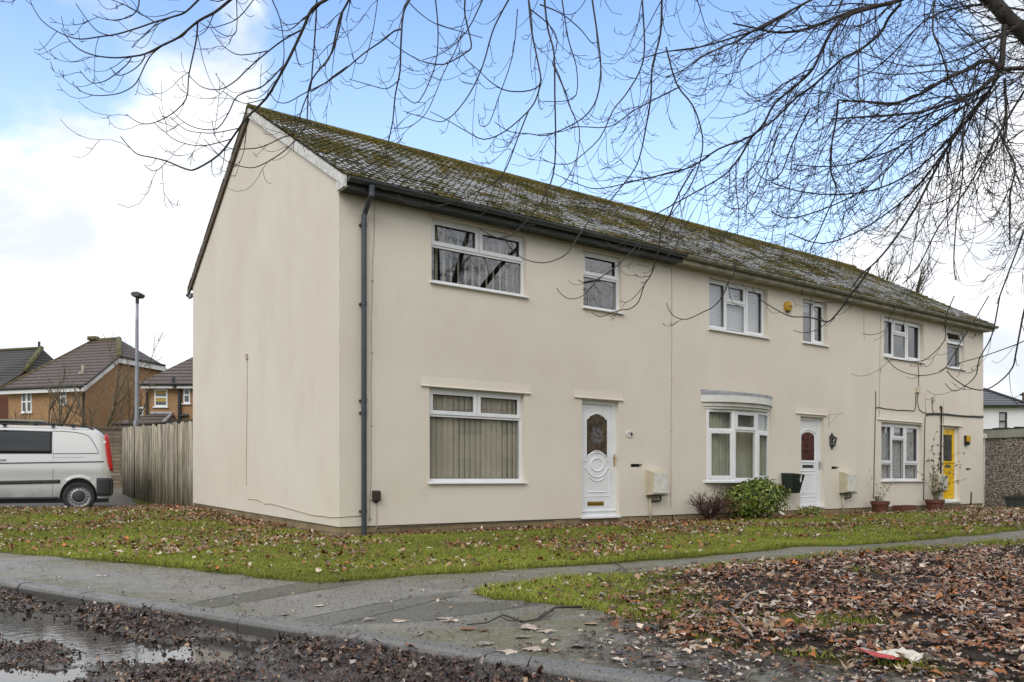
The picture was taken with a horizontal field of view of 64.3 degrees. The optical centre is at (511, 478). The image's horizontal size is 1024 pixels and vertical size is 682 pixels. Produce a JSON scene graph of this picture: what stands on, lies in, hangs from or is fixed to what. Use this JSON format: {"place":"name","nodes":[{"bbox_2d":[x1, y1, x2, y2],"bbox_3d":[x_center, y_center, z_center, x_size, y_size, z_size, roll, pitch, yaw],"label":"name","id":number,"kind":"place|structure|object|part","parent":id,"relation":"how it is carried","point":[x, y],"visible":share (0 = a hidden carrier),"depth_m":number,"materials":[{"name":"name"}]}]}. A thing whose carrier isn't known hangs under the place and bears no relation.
{"place":"outdoors","nodes":[
{"label":"outdoors","id":0,"kind":"place"},
{"bbox_2d":[0,487,137,508],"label":"driveway","id":1,"kind":"structure","parent":0,"point":[118,498],"depth_m":20.69,"materials":[{"name":"grey asphalt"}]},
{"bbox_2d":[0,419,112,507],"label":"parked van","id":2,"kind":"object","parent":1,"relation":"on","point":[68,466],"visible":0.98,"depth_m":18.52,"materials":[{"name":"silver metal"}]},
{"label":"side window","id":3,"kind":"part","parent":2,"relation":"part of","materials":[{"name":"black glass"}]},
{"bbox_2d":[0,591,569,681],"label":"road","id":4,"kind":"structure","parent":0,"point":[231,633],"depth_m":4.05,"materials":[{"name":"grey asphalt"}]},
{"bbox_2d":[0,606,271,681],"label":"puddle","id":5,"kind":"object","parent":4,"relation":"on","point":[34,629],"depth_m":4.60,"materials":[{"name":"grey liquid"}]},
{"bbox_2d":[0,574,1018,681],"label":"gutter leaves","id":6,"kind":"object","parent":4,"relation":"on","point":[172,663],"visible":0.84,"depth_m":3.97,"materials":[{"name":"brown plant"}]},
{"bbox_2d":[0,530,1023,681],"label":"pavement","id":7,"kind":"structure","parent":0,"point":[414,606],"depth_m":5.45,"materials":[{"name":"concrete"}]},
{"bbox_2d":[0,577,704,681],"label":"kerb","id":8,"kind":"structure","parent":7,"relation":"on","point":[265,627],"depth_m":4.54,"materials":[{"name":"concrete"}]},
{"bbox_2d":[393,619,410,621],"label":"fallen leaf","id":9,"kind":"object","parent":7,"relation":"on","point":[394,620],"visible":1,"depth_m":4.76,"materials":[{"name":"beige plant"}]},
{"bbox_2d":[436,617,452,618],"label":"fallen leaf","id":10,"kind":"object","parent":7,"relation":"on","point":[444,617],"visible":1,"depth_m":4.86,"materials":[{"name":"beige plant"}]},
{"bbox_2d":[477,641,493,645],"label":"fallen leaf","id":11,"kind":"object","parent":7,"relation":"on","point":[485,642],"visible":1,"depth_m":4.13,"materials":[{"name":"beige plant"}]},
{"bbox_2d":[496,649,516,654],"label":"fallen leaf","id":12,"kind":"object","parent":7,"relation":"on","point":[507,651],"visible":1,"depth_m":3.92,"materials":[{"name":"beige plant"}]},
{"bbox_2d":[1,530,1016,681],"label":"pavement crumbs","id":13,"kind":"object","parent":7,"relation":"on","point":[443,603],"visible":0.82,"depth_m":5.42,"materials":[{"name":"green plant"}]},
{"bbox_2d":[467,605,587,624],"bbox_3d":[0.140,0.818,4.904,0.189,0.038,0.942,0,0,45],"label":"fallen twig","id":14,"kind":"object","parent":7,"relation":"on","point":[543,614],"visible":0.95,"depth_m":4.80,"materials":[{"name":"black wood"}]},
{"bbox_2d":[521,623,541,629],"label":"fallen leaf","id":15,"kind":"object","parent":7,"relation":"on","point":[529,626],"visible":1,"depth_m":4.56,"materials":[{"name":"beige plant"}]},
{"bbox_2d":[523,646,542,651],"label":"fallen leaf","id":16,"kind":"object","parent":7,"relation":"on","point":[535,648],"visible":0.92,"depth_m":3.97,"materials":[{"name":"beige plant"}]},
{"bbox_2d":[537,629,554,632],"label":"fallen leaf","id":17,"kind":"object","parent":7,"relation":"on","point":[546,630],"visible":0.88,"depth_m":4.46,"materials":[{"name":"beige plant"}]},
{"bbox_2d":[563,567,621,576],"bbox_3d":[0.774,0.820,7.097,0.220,0.028,1.052,0,0,38],"label":"fallen twig","id":18,"kind":"object","parent":7,"relation":"on","point":[593,572],"visible":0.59,"depth_m":6.99,"materials":[{"name":"brown wood"}]},
{"bbox_2d":[667,662,687,666],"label":"fallen leaf","id":19,"kind":"object","parent":7,"relation":"on","point":[672,664],"visible":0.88,"depth_m":3.65,"materials":[{"name":"grey plant"}]},
{"bbox_2d":[0,497,1023,681],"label":"lawn","id":20,"kind":"structure","parent":0,"point":[974,653],"depth_m":8.90,"materials":[{"name":"green plant"}]},
{"bbox_2d":[0,341,52,424],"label":"brick house","id":21,"kind":"structure","parent":20,"relation":"on","point":[15,363],"depth_m":48.73,"materials":[{"name":"tile"}]},
{"bbox_2d":[0,359,93,426],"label":"bare tree","id":22,"kind":"object","parent":20,"relation":"on","point":[60,405],"visible":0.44,"depth_m":26.72,"materials":[{"name":"brown plant"}]},
{"bbox_2d":[0,336,166,426],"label":"brick house","id":23,"kind":"structure","parent":20,"relation":"on","point":[89,358],"depth_m":39.24,"materials":[{"name":"brown brick"}]},
{"bbox_2d":[19,393,32,413],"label":"window","id":24,"kind":"structure","parent":23,"relation":"in","point":[25,398],"depth_m":38.93,"materials":[{"name":"white plastic"}]},
{"bbox_2d":[60,392,66,404],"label":"window","id":25,"kind":"structure","parent":23,"relation":"in","point":[64,393],"depth_m":38.33,"materials":[{"name":"white plastic"}]},
{"bbox_2d":[34,328,173,426],"bbox_3d":[-13.714,-2.526,28.026,4.428,5.734,4.404,0,0,12],"label":"bare tree","id":26,"kind":"object","parent":20,"relation":"on","point":[116,396],"visible":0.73,"depth_m":27.81,"materials":[{"name":"brown plant"}]},
{"bbox_2d":[77,427,132,486],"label":"garden wall","id":27,"kind":"structure","parent":20,"relation":"on","point":[115,436],"depth_m":23.81,"materials":[{"name":"brick"}]},
{"bbox_2d":[131,292,144,426],"bbox_3d":[-11.958,-2.558,26.020,0.320,6.755,0.360,0,0,0],"label":"lamp post","id":28,"kind":"object","parent":20,"relation":"on","point":[137,295],"visible":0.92,"depth_m":25.96,"materials":[{"name":"metal"}]},
{"bbox_2d":[113,357,192,426],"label":"brick house","id":29,"kind":"structure","parent":20,"relation":"on","point":[171,398],"depth_m":36.00,"materials":[{"name":"brown brick"}]},
{"bbox_2d":[152,389,168,407],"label":"window","id":30,"kind":"structure","parent":29,"relation":"in","point":[160,395],"depth_m":35.98,"materials":[{"name":"white plastic"}]},
{"bbox_2d":[181,388,191,404],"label":"window","id":31,"kind":"structure","parent":29,"relation":"in","point":[186,391],"depth_m":35.97,"materials":[{"name":"white plastic"}]},
{"bbox_2d":[122,421,192,507],"bbox_3d":[-8.941,-0.324,20.512,0.150,2.155,4.989,0,0,-43],"label":"wooden fence","id":32,"kind":"object","parent":20,"relation":"on","point":[157,464],"visible":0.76,"depth_m":20.20,"materials":[{"name":"wood"}]},
{"bbox_2d":[144,419,192,426],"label":"garden shed","id":33,"kind":"structure","parent":20,"relation":"on","point":[164,422],"depth_m":24.31,"materials":[{"name":"wood"}]},
{"bbox_2d":[186,103,687,536],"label":"terraced house","id":34,"kind":"structure","parent":20,"relation":"on","point":[359,335],"depth_m":13.95,"materials":[{"name":"beige paint"}]},
{"bbox_2d":[372,490,380,502],"bbox_3d":[-2.044,0.274,12.278,0.116,0.184,0.080,0,0,-36],"label":"junction box","id":35,"kind":"object","parent":34,"relation":"attached to","point":[376,495],"visible":1,"depth_m":12.26,"materials":[{"name":"brown plastic"}]},
{"bbox_2d":[428,387,527,483],"bbox_3d":[-0.582,-0.719,13.448,2.051,1.655,0.235,0,0,-36],"label":"window","id":36,"kind":"structure","parent":34,"relation":"in","point":[475,437],"depth_m":13.50,"materials":[{"name":"white plastic"}]},
{"bbox_2d":[430,218,529,298],"bbox_3d":[-0.605,-3.661,13.514,1.977,1.189,0.369,0,0,-36],"label":"window","id":37,"kind":"structure","parent":34,"relation":"in","point":[478,251],"depth_m":13.46,"materials":[{"name":"white plastic"}]},
{"bbox_2d":[581,399,620,518],"bbox_3d":[1.599,-0.352,14.998,0.931,2.166,0.210,0,0,-36],"label":"door","id":38,"kind":"structure","parent":34,"relation":"in","point":[598,417],"depth_m":15.06,"materials":[{"name":"white plastic"}]},
{"bbox_2d":[582,251,624,314],"bbox_3d":[1.582,-3.648,15.078,1.043,1.195,0.372,0,0,-36],"label":"window","id":39,"kind":"structure","parent":34,"relation":"in","point":[586,274],"depth_m":15.12,"materials":[{"name":"white plastic"}]},
{"bbox_2d":[626,431,633,437],"bbox_3d":[2.230,-0.834,15.367,0.190,0.136,0.022,0,0,-36],"label":"house number plaque","id":40,"kind":"object","parent":34,"relation":"attached to","point":[629,434],"visible":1,"depth_m":15.36,"materials":[{"name":"white plastic"}]},
{"bbox_2d":[646,470,668,522],"bbox_3d":[2.792,0.346,15.665,0.422,1.029,0.219,0,0,-36],"label":"meter box","id":41,"kind":"object","parent":34,"relation":"attached to","point":[656,482],"visible":0.98,"depth_m":15.58,"materials":[{"name":"beige plastic"}]},
{"bbox_2d":[483,183,871,521],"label":"terraced house","id":42,"kind":"structure","parent":20,"relation":"on","point":[748,398],"depth_m":17.83,"materials":[{"name":"beige paint"}]},
{"bbox_2d":[701,389,772,482],"bbox_3d":[4.872,-0.857,17.054,2.315,1.898,0.462,0,0,-36],"label":"window","id":43,"kind":"structure","parent":42,"relation":"in","point":[737,427],"depth_m":16.98,"materials":[{"name":"white plastic"}]},
{"bbox_2d":[708,278,770,338],"bbox_3d":[4.761,-3.586,17.297,1.971,1.098,0.287,0,0,-36],"label":"window","id":44,"kind":"structure","parent":42,"relation":"in","point":[744,330],"depth_m":17.43,"materials":[{"name":"white plastic"}]},
{"bbox_2d":[784,301,791,311],"bbox_3d":[6.158,-3.824,18.132,0.228,0.239,0.090,0,0,-36],"label":"alarm box","id":45,"kind":"object","parent":42,"relation":"attached to","point":[787,306],"visible":1,"depth_m":18.09,"materials":[{"name":"yellow plastic"}]},
{"bbox_2d":[781,473,804,492],"bbox_3d":[6.217,0.102,18.014,0.422,0.448,0.352,0,0,-36],"label":"wall planter box","id":46,"kind":"object","parent":42,"relation":"attached to","point":[793,482],"visible":0.98,"depth_m":17.91,"materials":[{"name":"green plastic"}]},
{"bbox_2d":[800,416,825,507],"bbox_3d":[6.874,-0.368,18.779,0.934,2.096,0.190,0,0,-36],"label":"door","id":47,"kind":"structure","parent":42,"relation":"in","point":[810,463],"depth_m":18.87,"materials":[{"name":"white plastic"}]},
{"bbox_2d":[802,300,829,346],"bbox_3d":[6.953,-3.594,18.864,1.013,1.046,0.287,0,0,-36],"label":"window","id":48,"kind":"structure","parent":42,"relation":"in","point":[811,311],"depth_m":18.91,"materials":[{"name":"white plastic"}]},
{"bbox_2d":[829,433,836,448],"bbox_3d":[7.559,-0.878,19.097,0.200,0.400,0.149,0,0,-36],"label":"wall lantern","id":49,"kind":"object","parent":42,"relation":"attached to","point":[832,440],"depth_m":19.10,"materials":[{"name":"black metal"}]},
{"bbox_2d":[840,471,856,513],"bbox_3d":[8.014,0.348,19.396,0.429,1.025,0.219,0,0,-36],"label":"meter box","id":50,"kind":"object","parent":42,"relation":"attached to","point":[848,482],"visible":0.98,"depth_m":19.30,"materials":[{"name":"beige plastic"}]},
{"bbox_2d":[686,484,750,519],"bbox_3d":[3.942,0.479,15.921,1.175,0.736,1.008,0,0,-32],"label":"red stemmed shrub","id":51,"kind":"object","parent":20,"relation":"on","point":[715,508],"visible":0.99,"depth_m":15.87,"materials":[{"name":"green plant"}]},
{"bbox_2d":[421,539,1023,681],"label":"verge leaves","id":52,"kind":"object","parent":20,"relation":"on","point":[957,637],"visible":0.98,"depth_m":5.10,"materials":[{"name":"brown plant"}]},
{"bbox_2d":[731,587,766,636],"bbox_3d":[1.428,0.780,4.934,0.162,0.034,1.853,0,0,19],"label":"fallen twig","id":53,"kind":"object","parent":52,"relation":"on","point":[737,605],"visible":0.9,"depth_m":4.96,"materials":[{"name":"grey wood"}]},
{"bbox_2d":[825,586,878,593],"bbox_3d":[2.399,0.780,5.736,0.374,0.026,0.039,0,0,44],"label":"fallen twig","id":54,"kind":"object","parent":52,"relation":"on","point":[850,587],"visible":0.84,"depth_m":5.74,"materials":[{"name":"brown wood"}]},
{"bbox_2d":[852,645,940,662],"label":"litter","id":55,"kind":"object","parent":52,"relation":"on","point":[892,653],"visible":0.91,"depth_m":3.58,"materials":[{"name":"paper"}]},
{"bbox_2d":[941,594,980,598],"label":"fallen twig","id":56,"kind":"object","parent":52,"relation":"on","point":[958,595],"visible":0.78,"depth_m":5.39,"materials":[{"name":"wood"}]},
{"bbox_2d":[722,474,790,518],"bbox_3d":[4.986,0.395,16.653,1.643,0.960,1.139,0,0,-36],"label":"evergreen bush","id":57,"kind":"object","parent":20,"relation":"on","point":[759,498],"visible":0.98,"depth_m":16.39,"materials":[{"name":"green plant"}]},
{"bbox_2d":[762,228,823,254],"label":"bare tree","id":58,"kind":"object","parent":20,"relation":"on","point":[807,250],"visible":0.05,"depth_m":44.69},
{"bbox_2d":[795,504,824,516],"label":"plant","id":59,"kind":"object","parent":20,"relation":"on","point":[810,509],"visible":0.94,"depth_m":18.00,"materials":[{"name":"green plant"}]},
{"bbox_2d":[709,231,998,511],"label":"terraced house","id":60,"kind":"structure","parent":20,"relation":"on","point":[901,420],"depth_m":21.62,"materials":[{"name":"beige paint"}]},
{"bbox_2d":[881,422,924,481],"bbox_3d":[10.002,-0.662,21.057,2.035,1.504,0.306,0,0,-36],"label":"window","id":61,"kind":"structure","parent":60,"relation":"in","point":[897,440],"depth_m":21.21,"materials":[{"name":"white plastic"}]},
{"bbox_2d":[883,317,925,363],"bbox_3d":[10.109,-3.567,21.077,1.979,1.056,0.215,0,0,-36],"label":"window","id":62,"kind":"structure","parent":60,"relation":"in","point":[904,334],"depth_m":21.25,"materials":[{"name":"white plastic"}]},
{"bbox_2d":[932,474,947,491],"bbox_3d":[11.503,0.118,21.880,0.484,0.483,0.205,0,0,-36],"label":"meter box","id":63,"kind":"object","parent":60,"relation":"attached to","point":[939,478],"visible":0.68,"depth_m":21.76,"materials":[{"name":"white plastic"}]},
{"bbox_2d":[943,427,961,502],"bbox_3d":[12.097,-0.377,22.489,0.946,2.095,0.210,0,0,-36],"label":"door","id":64,"kind":"structure","parent":60,"relation":"in","point":[949,433],"depth_m":22.63,"materials":[{"name":"yellow paint"}]},
{"bbox_2d":[947,329,966,370],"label":"window","id":65,"kind":"structure","parent":60,"relation":"in","point":[949,331],"depth_m":22.78,"materials":[{"name":"white plastic"}]},
{"bbox_2d":[964,435,970,445],"bbox_3d":[12.787,-1.065,22.844,0.150,0.280,0.130,0,0,-36],"label":"wall light","id":66,"kind":"object","parent":60,"relation":"attached to","point":[967,440],"visible":1,"depth_m":22.81,"materials":[{"name":"black plastic"}]},
{"bbox_2d":[869,470,896,511],"bbox_3d":[9.008,0.309,19.791,0.558,1.022,0.729,0,0,-76],"label":"potted plant","id":67,"kind":"object","parent":20,"relation":"on","point":[878,504],"visible":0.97,"depth_m":19.63,"materials":[{"name":"brown plant"}]},
{"bbox_2d":[821,230,948,299],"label":"bare tree","id":68,"kind":"object","parent":20,"relation":"on","point":[888,277],"visible":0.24,"depth_m":42.48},
{"bbox_2d":[892,505,915,509],"bbox_3d":[9.905,0.740,20.557,0.660,0.120,0.260,0,0,-36],"label":"terracotta trough","id":69,"kind":"object","parent":20,"relation":"on","point":[903,507],"visible":0.96,"depth_m":20.42,"materials":[{"name":"brown ceramic"}]},
{"bbox_2d":[915,431,966,509],"bbox_3d":[11.321,-0.212,21.477,1.239,2.065,1.146,0,0,27],"label":"potted plant","id":70,"kind":"object","parent":20,"relation":"on","point":[936,503],"visible":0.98,"depth_m":21.26,"materials":[{"name":"green plant"}]},
{"bbox_2d":[983,426,1023,506],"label":"garage","id":71,"kind":"structure","parent":20,"relation":"on","point":[1003,461],"depth_m":23.90,"materials":[{"name":"stone"}]},
{"bbox_2d":[983,388,1023,428],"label":"white house","id":72,"kind":"structure","parent":20,"relation":"on","point":[1000,410],"depth_m":50.00,"materials":[{"name":"paint"}]},
{"bbox_2d":[999,412,1006,427],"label":"window","id":73,"kind":"structure","parent":72,"relation":"in","point":[1002,415],"depth_m":50.20,"materials":[{"name":"black plastic"}]},
{"bbox_2d":[1003,493,1023,507],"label":"black planter","id":74,"kind":"object","parent":20,"relation":"on","point":[1015,500],"visible":0.98,"depth_m":22.86,"materials":[{"name":"grey plastic"}]},
{"bbox_2d":[0,0,1023,407],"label":"overhanging tree","id":75,"kind":"object","parent":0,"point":[1006,18],"visible":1,"depth_m":6.75,"materials":[{"name":"brown plant"}]},
{"bbox_2d":[0,0,1023,399],"label":"sky","id":76,"kind":"structure","parent":0,"point":[72,257],"materials":[{"name":"blue"}]}
]}

